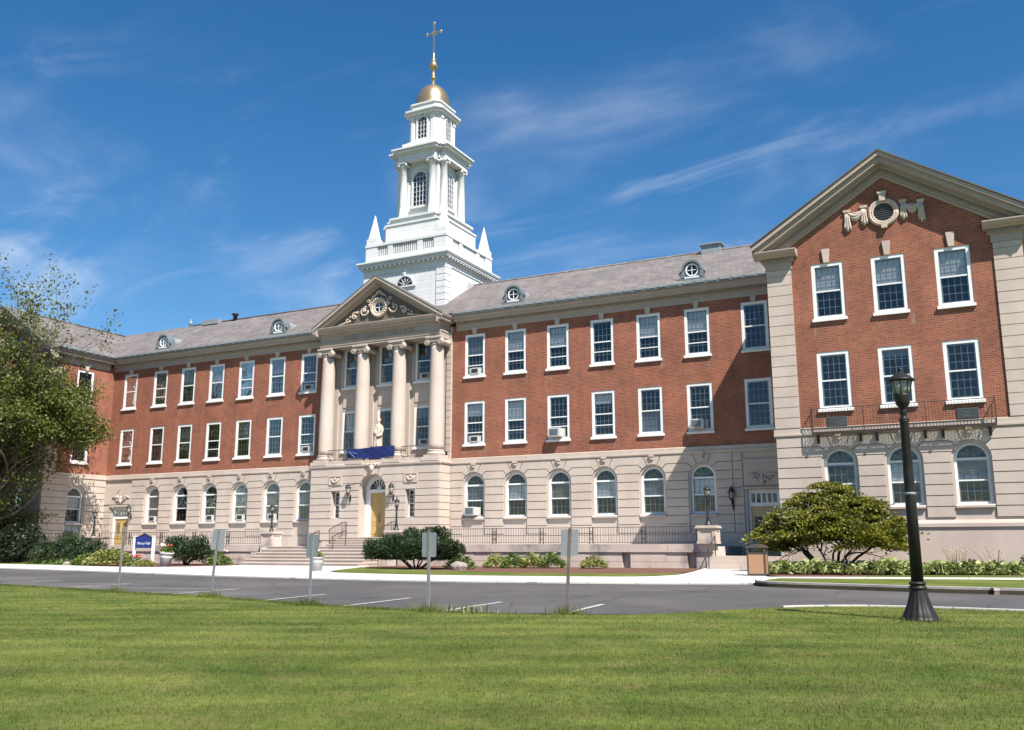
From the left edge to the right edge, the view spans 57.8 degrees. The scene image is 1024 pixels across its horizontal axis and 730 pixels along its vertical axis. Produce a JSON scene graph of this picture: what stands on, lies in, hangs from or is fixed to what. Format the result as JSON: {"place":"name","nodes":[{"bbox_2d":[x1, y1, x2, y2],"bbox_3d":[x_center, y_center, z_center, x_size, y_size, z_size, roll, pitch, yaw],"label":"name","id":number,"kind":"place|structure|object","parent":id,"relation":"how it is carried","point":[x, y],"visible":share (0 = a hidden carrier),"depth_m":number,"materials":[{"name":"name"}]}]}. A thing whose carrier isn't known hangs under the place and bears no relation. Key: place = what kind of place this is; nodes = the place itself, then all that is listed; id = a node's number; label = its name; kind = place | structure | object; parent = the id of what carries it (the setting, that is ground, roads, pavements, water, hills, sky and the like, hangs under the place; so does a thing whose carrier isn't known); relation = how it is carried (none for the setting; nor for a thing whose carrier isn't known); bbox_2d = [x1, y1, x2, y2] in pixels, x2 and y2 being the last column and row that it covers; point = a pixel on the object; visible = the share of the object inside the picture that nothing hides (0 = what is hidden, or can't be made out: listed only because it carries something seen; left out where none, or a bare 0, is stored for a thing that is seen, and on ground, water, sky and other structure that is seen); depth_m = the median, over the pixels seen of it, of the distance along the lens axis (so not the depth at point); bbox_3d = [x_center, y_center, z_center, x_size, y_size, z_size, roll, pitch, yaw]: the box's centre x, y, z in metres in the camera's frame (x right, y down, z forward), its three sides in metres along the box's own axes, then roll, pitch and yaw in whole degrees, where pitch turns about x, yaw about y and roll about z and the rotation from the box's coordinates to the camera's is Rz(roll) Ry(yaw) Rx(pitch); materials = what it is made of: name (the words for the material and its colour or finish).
{"place":"outdoors","nodes":[
{"label":"outdoors","id":0,"kind":"place"},
{"bbox_2d":[0,583,1023,729],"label":"lawn","id":1,"kind":"structure","parent":0,"point":[362,684],"depth_m":8.97,"materials":[{"name":"green plant"}]},
{"bbox_2d":[210,529,225,593],"bbox_3d":[-7.063,4.752,22.200,0.333,1.620,0.096,-2,-11,12],"label":"sign post","id":2,"kind":"object","parent":1,"relation":"on","point":[218,540],"visible":0.98,"depth_m":22.29,"materials":[{"name":"metal"}]},
{"bbox_2d":[306,534,318,601],"bbox_3d":[-4.128,4.213,19.087,0.308,1.470,0.036,-6,-12,26],"label":"sign post","id":3,"kind":"object","parent":1,"relation":"on","point":[312,546],"visible":0.96,"depth_m":19.14,"materials":[{"name":"metal"}]},
{"bbox_2d":[422,531,436,608],"bbox_3d":[-1.551,3.846,17.253,0.300,1.480,0.036,-6,-12,26],"label":"sign post","id":4,"kind":"object","parent":1,"relation":"on","point":[429,545],"visible":0.97,"depth_m":17.32,"materials":[{"name":"metal"}]},
{"bbox_2d":[561,528,578,610],"bbox_3d":[1.034,3.677,16.504,0.326,1.520,0.057,-3,-12,15],"label":"sign post","id":5,"kind":"object","parent":1,"relation":"on","point":[569,541],"visible":0.94,"depth_m":16.58,"materials":[{"name":"metal"}]},
{"bbox_2d":[887,368,939,621],"bbox_3d":[6.584,2.088,15.354,0.590,4.170,0.590,-6,-12,26],"label":"street lamp","id":6,"kind":"object","parent":1,"relation":"on","point":[919,606],"visible":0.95,"depth_m":15.21,"materials":[{"name":"black metal"}]},
{"bbox_2d":[0,569,1023,614],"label":"road","id":7,"kind":"structure","parent":0,"point":[619,599],"depth_m":23.73,"materials":[{"name":"grey asphalt"}]},
{"bbox_2d":[0,564,1023,583],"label":"pavement","id":8,"kind":"structure","parent":0,"point":[719,576],"depth_m":33.93,"materials":[{"name":"concrete"}]},
{"bbox_2d":[707,555,781,568],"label":"side steps","id":9,"kind":"structure","parent":8,"relation":"on","point":[730,562],"depth_m":39.73,"materials":[{"name":"stone"}]},
{"bbox_2d":[745,544,768,575],"bbox_3d":[8.725,6.918,32.981,0.710,1.100,0.710,-5,-12,22],"label":"litter bin","id":10,"kind":"object","parent":8,"relation":"on","point":[757,563],"visible":0.98,"depth_m":32.70,"materials":[{"name":"beige metal"}]},
{"bbox_2d":[0,0,1023,335],"label":"sky","id":11,"kind":"structure","parent":0,"point":[197,161],"materials":[{"name":"blue"}]},
{"bbox_2d":[679,571,779,576],"bbox_3d":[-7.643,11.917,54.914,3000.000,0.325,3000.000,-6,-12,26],"label":"ground","id":12,"kind":"structure","parent":0,"point":[764,575],"depth_m":34.62,"materials":[{"name":"brown soil"}]},
{"bbox_2d":[0,249,128,531],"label":"broadleaf tree","id":13,"kind":"object","parent":12,"relation":"on","point":[50,415],"visible":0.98,"depth_m":59.77,"materials":[{"name":"green plant"}]},
{"bbox_2d":[13,562,238,566],"bbox_3d":[-26.554,11.841,55.191,26.050,0.084,6.680,-6,-12,26],"label":"mulch bed","id":14,"kind":"object","parent":12,"relation":"on","point":[171,565],"visible":0.22,"depth_m":51.54,"materials":[{"name":"brown soil"}]},
{"bbox_2d":[0,523,47,562],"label":"tall shrub","id":15,"kind":"object","parent":14,"relation":"on","point":[14,544],"visible":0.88,"depth_m":57.83,"materials":[{"name":"green plant"}]},
{"bbox_2d":[23,530,110,563],"bbox_3d":[-26.630,10.951,55.778,5.985,2.187,3.514,-6,-12,26],"label":"yew bush","id":16,"kind":"object","parent":14,"relation":"on","point":[73,546],"visible":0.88,"depth_m":55.13,"materials":[{"name":"green plant"}]},
{"bbox_2d":[81,547,135,565],"bbox_3d":[-22.070,10.521,51.009,2.926,1.000,2.901,-6,-12,26],"label":"shrub","id":17,"kind":"object","parent":14,"relation":"on","point":[105,557],"visible":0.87,"depth_m":50.30,"materials":[{"name":"green plant"}]},
{"bbox_2d":[132,533,155,561],"bbox_3d":[-19.886,9.976,50.092,1.440,1.765,0.160,-4,-12,21],"label":"sign board","id":18,"kind":"object","parent":14,"relation":"on","point":[144,540],"visible":1,"depth_m":50.13,"materials":[{"name":"white paint"}]},
{"bbox_2d":[159,532,218,564],"bbox_3d":[-18.313,10.408,52.349,3.172,1.898,3.852,8,-14,-35],"label":"yew bush","id":19,"kind":"object","parent":14,"relation":"on","point":[186,549],"visible":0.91,"depth_m":51.55,"materials":[{"name":"green plant"}]},
{"bbox_2d":[52,545,265,563],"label":"terrace wall","id":20,"kind":"structure","parent":12,"relation":"on","point":[238,553],"depth_m":53.81,"materials":[{"name":"stone"}]},
{"bbox_2d":[44,531,260,544],"bbox_3d":[-22.541,10.672,57.069,19.012,0.790,0.040,-6,-12,26],"label":"iron railing","id":21,"kind":"object","parent":20,"relation":"on","point":[160,537],"visible":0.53,"depth_m":56.38,"materials":[{"name":"black metal"}]},
{"bbox_2d":[239,537,396,565],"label":"entrance steps","id":22,"kind":"structure","parent":12,"relation":"on","point":[340,553],"depth_m":49.18,"materials":[{"name":"stone"}]},
{"bbox_2d":[260,547,398,565],"bbox_3d":[-9.181,10.735,52.063,9.200,1.080,4.110,-6,-12,26],"label":"terrace landing","id":23,"kind":"object","parent":12,"relation":"on","point":[397,562],"visible":0.07,"depth_m":52.20,"materials":[{"name":"concrete"}]},
{"bbox_2d":[259,531,283,545],"bbox_3d":[-13.697,9.880,52.736,0.960,0.820,0.960,-6,-12,26],"label":"stone pedestal","id":24,"kind":"object","parent":23,"relation":"on","point":[270,538],"visible":0.96,"depth_m":52.42,"materials":[{"name":"stone"}]},
{"bbox_2d":[332,568,683,576],"bbox_3d":[-1.569,8.434,37.603,16.801,0.178,5.463,-7,-13,32],"label":"lawn strip","id":25,"kind":"object","parent":12,"relation":"on","point":[390,571],"visible":0.7,"depth_m":35.94,"materials":[{"name":"green plant"}]},
{"bbox_2d":[0,21,1023,563],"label":"college building","id":26,"kind":"structure","parent":12,"relation":"on","point":[782,351],"depth_m":51.07,"materials":[{"name":"brick"}]},
{"bbox_2d":[64,487,82,524],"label":"window","id":27,"kind":"structure","parent":26,"relation":"in","point":[73,502],"depth_m":64.61,"materials":[{"name":"white paint"}]},
{"bbox_2d":[114,519,127,544],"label":"side door","id":28,"kind":"structure","parent":26,"relation":"in","point":[120,524],"depth_m":65.52,"materials":[{"name":"yellow wood"}]},
{"bbox_2d":[116,429,133,465],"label":"window","id":29,"kind":"structure","parent":26,"relation":"in","point":[126,443],"depth_m":66.53,"materials":[{"name":"white paint"}]},
{"bbox_2d":[121,374,137,410],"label":"window","id":30,"kind":"structure","parent":26,"relation":"in","point":[131,381],"depth_m":67.32,"materials":[{"name":"white paint"}]},
{"bbox_2d":[142,487,158,524],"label":"window","id":31,"kind":"structure","parent":26,"relation":"in","point":[153,494],"depth_m":64.57,"materials":[{"name":"white paint"}]},
{"bbox_2d":[146,426,163,464],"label":"window","id":32,"kind":"structure","parent":26,"relation":"in","point":[157,433],"depth_m":65.22,"materials":[{"name":"white paint"}]},
{"bbox_2d":[150,370,167,407],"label":"window","id":33,"kind":"structure","parent":26,"relation":"in","point":[161,377],"depth_m":65.98,"materials":[{"name":"white paint"}]},
{"bbox_2d":[169,486,186,524],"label":"window","id":34,"kind":"structure","parent":26,"relation":"in","point":[180,504],"depth_m":63.35,"materials":[{"name":"white paint"}]},
{"bbox_2d":[174,424,191,462],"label":"window","id":35,"kind":"structure","parent":26,"relation":"in","point":[184,431],"depth_m":64.02,"materials":[{"name":"white paint"}]},
{"bbox_2d":[178,367,195,405],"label":"window","id":36,"kind":"structure","parent":26,"relation":"in","point":[188,374],"depth_m":64.80,"materials":[{"name":"white paint"}]},
{"bbox_2d":[199,485,216,523],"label":"window","id":37,"kind":"structure","parent":26,"relation":"in","point":[210,493],"depth_m":62.20,"materials":[{"name":"white paint"}]},
{"bbox_2d":[202,422,220,461],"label":"window","id":38,"kind":"structure","parent":26,"relation":"in","point":[213,431],"depth_m":62.84,"materials":[{"name":"white paint"}]},
{"bbox_2d":[206,364,224,402],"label":"window","id":39,"kind":"structure","parent":26,"relation":"in","point":[216,384],"depth_m":63.61,"materials":[{"name":"white paint"}]},
{"bbox_2d":[229,484,246,523],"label":"window","id":40,"kind":"structure","parent":26,"relation":"in","point":[239,498],"depth_m":61.10,"materials":[{"name":"white paint"}]},
{"bbox_2d":[232,419,251,459],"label":"window","id":41,"kind":"structure","parent":26,"relation":"in","point":[243,427],"depth_m":61.74,"materials":[{"name":"white paint"}]},
{"bbox_2d":[236,360,254,399],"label":"window","id":42,"kind":"structure","parent":26,"relation":"in","point":[246,371],"depth_m":62.43,"materials":[{"name":"white paint"}]},
{"bbox_2d":[260,482,278,522],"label":"window","id":43,"kind":"structure","parent":26,"relation":"in","point":[270,497],"depth_m":59.90,"materials":[{"name":"white paint"}]},
{"bbox_2d":[263,417,282,457],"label":"window","id":44,"kind":"structure","parent":26,"relation":"in","point":[267,455],"depth_m":60.52,"materials":[{"name":"white paint"}]},
{"bbox_2d":[266,357,285,396],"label":"window","id":45,"kind":"structure","parent":26,"relation":"in","point":[279,363],"depth_m":61.37,"materials":[{"name":"white paint"}]},
{"bbox_2d":[293,481,309,522],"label":"window","id":46,"kind":"structure","parent":26,"relation":"in","point":[303,497],"depth_m":58.73,"materials":[{"name":"white paint"}]},
{"bbox_2d":[296,414,315,455],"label":"window","id":47,"kind":"structure","parent":26,"relation":"in","point":[301,417],"depth_m":59.32,"materials":[{"name":"white paint"}]},
{"bbox_2d":[298,353,317,393],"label":"window","id":48,"kind":"structure","parent":26,"relation":"in","point":[302,391],"depth_m":60.12,"materials":[{"name":"white paint"}]},
{"bbox_2d":[340,411,354,453],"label":"window","id":49,"kind":"structure","parent":26,"relation":"in","point":[348,417],"depth_m":57.98,"materials":[{"name":"white paint"}]},
{"bbox_2d":[342,351,357,389],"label":"window","id":50,"kind":"structure","parent":26,"relation":"in","point":[350,359],"depth_m":58.72,"materials":[{"name":"white paint"}]},
{"bbox_2d":[347,446,394,458],"bbox_3d":[-8.425,5.209,55.146,3.421,0.717,0.171,-5,-12,25],"label":"banner","id":51,"kind":"object","parent":26,"relation":"attached to","point":[378,452],"visible":1,"depth_m":55.07,"materials":[{"name":"blue fabric"}]},
{"bbox_2d":[370,418,384,459],"bbox_3d":[-8.017,4.445,55.642,0.720,2.607,0.643,-6,-12,26],"label":"statue","id":52,"kind":"object","parent":26,"relation":"on","point":[378,431],"visible":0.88,"depth_m":55.49,"materials":[{"name":"stone"}]},
{"bbox_2d":[377,346,392,386],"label":"window","id":53,"kind":"structure","parent":26,"relation":"in","point":[386,355],"depth_m":57.51,"materials":[{"name":"white paint"}]},
{"bbox_2d":[412,405,428,449],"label":"window","id":54,"kind":"structure","parent":26,"relation":"in","point":[422,411],"depth_m":55.58,"materials":[{"name":"white paint"}]},
{"bbox_2d":[413,342,430,383],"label":"window","id":55,"kind":"structure","parent":26,"relation":"in","point":[417,365],"depth_m":56.27,"materials":[{"name":"white paint"}]},
{"bbox_2d":[462,400,484,446],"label":"window","id":56,"kind":"structure","parent":26,"relation":"in","point":[475,409],"depth_m":53.92,"materials":[{"name":"white paint"}]},
{"bbox_2d":[462,474,484,519],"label":"window","id":57,"kind":"structure","parent":26,"relation":"in","point":[472,492],"depth_m":53.24,"materials":[{"name":"white paint"}]},
{"bbox_2d":[463,333,485,378],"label":"window","id":58,"kind":"structure","parent":26,"relation":"in","point":[475,343],"depth_m":54.73,"materials":[{"name":"white paint"}]},
{"bbox_2d":[503,328,526,374],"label":"window","id":59,"kind":"structure","parent":26,"relation":"in","point":[515,340],"depth_m":53.53,"materials":[{"name":"white paint"}]},
{"bbox_2d":[503,397,526,444],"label":"window","id":60,"kind":"structure","parent":26,"relation":"in","point":[515,408],"depth_m":52.76,"materials":[{"name":"white paint"}]},
{"bbox_2d":[503,472,526,518],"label":"window","id":61,"kind":"structure","parent":26,"relation":"in","point":[514,491],"depth_m":52.06,"materials":[{"name":"white paint"}]},
{"bbox_2d":[545,323,569,370],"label":"window","id":62,"kind":"structure","parent":26,"relation":"in","point":[557,335],"depth_m":52.34,"materials":[{"name":"white paint"}]},
{"bbox_2d":[546,394,570,441],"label":"window","id":63,"kind":"structure","parent":26,"relation":"in","point":[549,397],"depth_m":51.44,"materials":[{"name":"white paint"}]},
{"bbox_2d":[547,471,570,518],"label":"window","id":64,"kind":"structure","parent":26,"relation":"in","point":[557,490],"depth_m":50.86,"materials":[{"name":"white paint"}]},
{"bbox_2d":[589,318,614,366],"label":"window","id":65,"kind":"structure","parent":26,"relation":"in","point":[593,360],"depth_m":51.06,"materials":[{"name":"white paint"}]},
{"bbox_2d":[591,390,616,439],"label":"window","id":66,"kind":"structure","parent":26,"relation":"in","point":[598,397],"depth_m":50.37,"materials":[{"name":"white paint"}]},
{"bbox_2d":[592,469,617,517],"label":"window","id":67,"kind":"structure","parent":26,"relation":"in","point":[602,488],"depth_m":49.66,"materials":[{"name":"white paint"}]},
{"bbox_2d":[635,313,661,362],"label":"window","id":68,"kind":"structure","parent":26,"relation":"in","point":[647,325],"depth_m":49.97,"materials":[{"name":"white paint"}]},
{"bbox_2d":[637,386,664,436],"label":"window","id":69,"kind":"structure","parent":26,"relation":"in","point":[651,423],"depth_m":49.10,"materials":[{"name":"white paint"}]},
{"bbox_2d":[640,467,666,516],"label":"window","id":70,"kind":"structure","parent":26,"relation":"in","point":[654,487],"depth_m":48.46,"materials":[{"name":"white paint"}]},
{"bbox_2d":[684,307,711,357],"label":"window","id":71,"kind":"structure","parent":26,"relation":"in","point":[696,320],"depth_m":48.78,"materials":[{"name":"white paint"}]},
{"bbox_2d":[687,382,714,433],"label":"window","id":72,"kind":"structure","parent":26,"relation":"in","point":[689,402],"depth_m":47.90,"materials":[{"name":"white paint"}]},
{"bbox_2d":[690,465,717,515],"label":"window","id":73,"kind":"structure","parent":26,"relation":"in","point":[697,483],"depth_m":47.31,"materials":[{"name":"white paint"}]},
{"bbox_2d":[740,300,770,352],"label":"window","id":74,"kind":"structure","parent":26,"relation":"in","point":[746,349],"depth_m":47.36,"materials":[{"name":"white paint"}]},
{"bbox_2d":[744,377,774,430],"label":"window","id":75,"kind":"structure","parent":26,"relation":"in","point":[749,427],"depth_m":46.56,"materials":[{"name":"white paint"}]},
{"bbox_2d":[751,506,780,554],"bbox_3d":[12.454,8.110,45.475,1.310,2.370,0.075,-6,-12,26],"label":"side door","id":76,"kind":"structure","parent":26,"relation":"in","point":[758,512],"depth_m":45.66,"materials":[{"name":"grey"}]},
{"bbox_2d":[811,261,847,322],"bbox_3d":[13.958,-3.216,40.941,1.460,2.637,0.292,-6,-12,26],"label":"window","id":77,"kind":"structure","parent":26,"relation":"in","point":[827,277],"depth_m":41.07,"materials":[{"name":"white paint"}]},
{"bbox_2d":[816,350,853,411],"bbox_3d":[13.955,0.707,40.159,1.460,2.637,0.275,-6,-12,26],"label":"window","id":78,"kind":"structure","parent":26,"relation":"in","point":[822,397],"depth_m":40.20,"materials":[{"name":"white paint"}]},
{"bbox_2d":[825,448,857,507],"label":"window","id":79,"kind":"structure","parent":26,"relation":"in","point":[827,465],"depth_m":39.58,"materials":[{"name":"white paint"}]},
{"bbox_2d":[870,253,909,315],"bbox_3d":[16.197,-3.437,39.824,1.460,2.637,0.292,-6,-12,26],"label":"window","id":80,"kind":"structure","parent":26,"relation":"in","point":[886,270],"depth_m":39.94,"materials":[{"name":"white paint"}]},
{"bbox_2d":[877,344,917,408],"bbox_3d":[16.198,0.488,39.050,1.460,2.637,0.292,-6,-12,26],"label":"window","id":81,"kind":"structure","parent":26,"relation":"in","point":[901,350],"depth_m":39.19,"materials":[{"name":"white paint"}]},
{"bbox_2d":[887,446,925,508],"bbox_3d":[16.227,4.616,38.290,1.400,2.602,0.452,-6,-12,26],"label":"window","id":82,"kind":"structure","parent":26,"relation":"in","point":[895,468],"depth_m":38.43,"materials":[{"name":"white paint"}]},
{"bbox_2d":[934,245,976,309],"bbox_3d":[18.437,-3.658,38.708,1.460,2.637,0.292,-6,-12,26],"label":"window","id":83,"kind":"structure","parent":26,"relation":"in","point":[952,262],"depth_m":38.83,"materials":[{"name":"white paint"}]},
{"bbox_2d":[942,338,985,404],"bbox_3d":[18.434,0.265,37.926,1.460,2.637,0.275,-6,-12,26],"label":"window","id":84,"kind":"structure","parent":26,"relation":"in","point":[975,342],"depth_m":37.95,"materials":[{"name":"white paint"}]},
{"bbox_2d":[954,442,995,507],"bbox_3d":[18.466,4.395,37.174,1.400,2.602,0.452,-6,-12,26],"label":"window","id":85,"kind":"structure","parent":26,"relation":"in","point":[976,468],"depth_m":37.29,"materials":[{"name":"white paint"}]},
{"bbox_2d":[364,565,703,573],"bbox_3d":[-0.354,9.121,41.400,17.100,0.100,8.000,-6,-12,26],"label":"mulch bed","id":86,"kind":"object","parent":12,"relation":"on","point":[580,570],"visible":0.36,"depth_m":40.44,"materials":[{"name":"brown soil"}]},
{"bbox_2d":[361,525,466,568],"bbox_3d":[-4.605,8.497,43.210,5.556,2.166,3.329,-6,-12,26],"label":"yew bush","id":87,"kind":"object","parent":86,"relation":"on","point":[405,546],"visible":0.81,"depth_m":42.37,"materials":[{"name":"green plant"}]},
{"bbox_2d":[499,552,527,567],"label":"bed plant","id":88,"kind":"object","parent":86,"relation":"on","point":[513,561],"visible":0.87,"depth_m":43.18,"materials":[{"name":"green plant"}]},
{"bbox_2d":[517,552,547,567],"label":"bed plant","id":89,"kind":"object","parent":86,"relation":"on","point":[532,560],"visible":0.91,"depth_m":43.01,"materials":[{"name":"green plant"}]},
{"bbox_2d":[536,551,566,567],"bbox_3d":[1.857,9.026,43.013,1.531,0.872,1.523,-6,-12,26],"label":"bed plant","id":90,"kind":"object","parent":86,"relation":"on","point":[557,561],"visible":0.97,"depth_m":42.82,"materials":[{"name":"green plant"}]},
{"bbox_2d":[579,552,608,568],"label":"bed plant","id":91,"kind":"object","parent":86,"relation":"on","point":[589,562],"visible":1,"depth_m":41.86,"materials":[{"name":"green plant"}]},
{"bbox_2d":[399,544,741,567],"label":"terrace wall","id":92,"kind":"structure","parent":12,"relation":"on","point":[655,555],"depth_m":43.05,"materials":[{"name":"stone"}]},
{"bbox_2d":[406,526,696,543],"bbox_3d":[1.439,8.306,45.114,15.812,0.790,0.040,-6,-12,26],"label":"iron railing","id":93,"kind":"object","parent":92,"relation":"on","point":[558,535],"visible":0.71,"depth_m":44.15,"materials":[{"name":"black metal"}]},
{"bbox_2d":[695,525,721,543],"bbox_3d":[8.789,7.583,41.483,0.960,0.800,0.960,-6,-12,26],"label":"stone pedestal","id":94,"kind":"object","parent":92,"relation":"on","point":[706,534],"visible":0.99,"depth_m":41.15,"materials":[{"name":"stone"}]},
{"bbox_2d":[755,578,1023,594],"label":"lawn strip","id":95,"kind":"object","parent":12,"relation":"on","point":[979,583],"visible":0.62,"depth_m":26.22,"materials":[{"name":"green plant"}]},
{"bbox_2d":[755,579,1023,594],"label":"kerb","id":96,"kind":"structure","parent":12,"relation":"on","point":[995,590],"depth_m":23.94,"materials":[{"name":"concrete"}]},
{"bbox_2d":[769,573,1021,576],"bbox_3d":[16.696,7.470,33.065,16.400,0.096,7.700,-6,-12,26],"label":"mulch bed","id":97,"kind":"object","parent":12,"relation":"on","point":[815,575],"visible":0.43,"depth_m":33.21,"materials":[{"name":"brown soil"}]},
{"bbox_2d":[799,558,827,574],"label":"hosta plant","id":98,"kind":"object","parent":97,"relation":"on","point":[816,564],"visible":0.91,"depth_m":33.96,"materials":[{"name":"green plant"}]},
{"bbox_2d":[735,480,929,575],"bbox_3d":[12.501,6.518,36.290,6.062,3.976,6.609,4,-12,-18],"label":"tree","id":99,"kind":"object","parent":97,"relation":"on","point":[845,523],"visible":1,"depth_m":35.17,"materials":[{"name":"green plant"}]},
{"bbox_2d":[873,557,907,574],"bbox_3d":[13.559,7.238,33.288,1.296,0.722,1.308,9,-14,-39],"label":"hosta plant","id":100,"kind":"object","parent":97,"relation":"on","point":[891,564],"visible":0.98,"depth_m":33.05,"materials":[{"name":"green plant"}]},
{"bbox_2d":[923,559,954,574],"bbox_3d":[15.044,7.174,32.766,1.240,0.618,1.252,6,-12,-26],"label":"hosta plant","id":101,"kind":"object","parent":97,"relation":"on","point":[934,566],"visible":0.93,"depth_m":32.54,"materials":[{"name":"green plant"}]},
{"bbox_2d":[954,558,988,574],"bbox_3d":[16.096,7.105,32.563,1.279,0.678,1.266,7,-13,-30],"label":"hosta plant","id":102,"kind":"object","parent":97,"relation":"on","point":[971,565],"visible":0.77,"depth_m":32.40,"materials":[{"name":"green plant"}]},
{"bbox_2d":[971,562,1004,574],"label":"hosta plant","id":103,"kind":"object","parent":97,"relation":"on","point":[984,570],"visible":0.89,"depth_m":32.02,"materials":[{"name":"green plant"}]},
{"bbox_2d":[780,605,1023,610],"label":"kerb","id":104,"kind":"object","parent":12,"relation":"on","point":[904,606],"visible":0.32,"depth_m":18.09,"materials":[{"name":"concrete"}]},
{"bbox_2d":[853,575,1023,577],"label":"lawn strip","id":105,"kind":"object","parent":12,"relation":"on","point":[999,576],"visible":0.42,"depth_m":31.36,"materials":[{"name":"green plant"}]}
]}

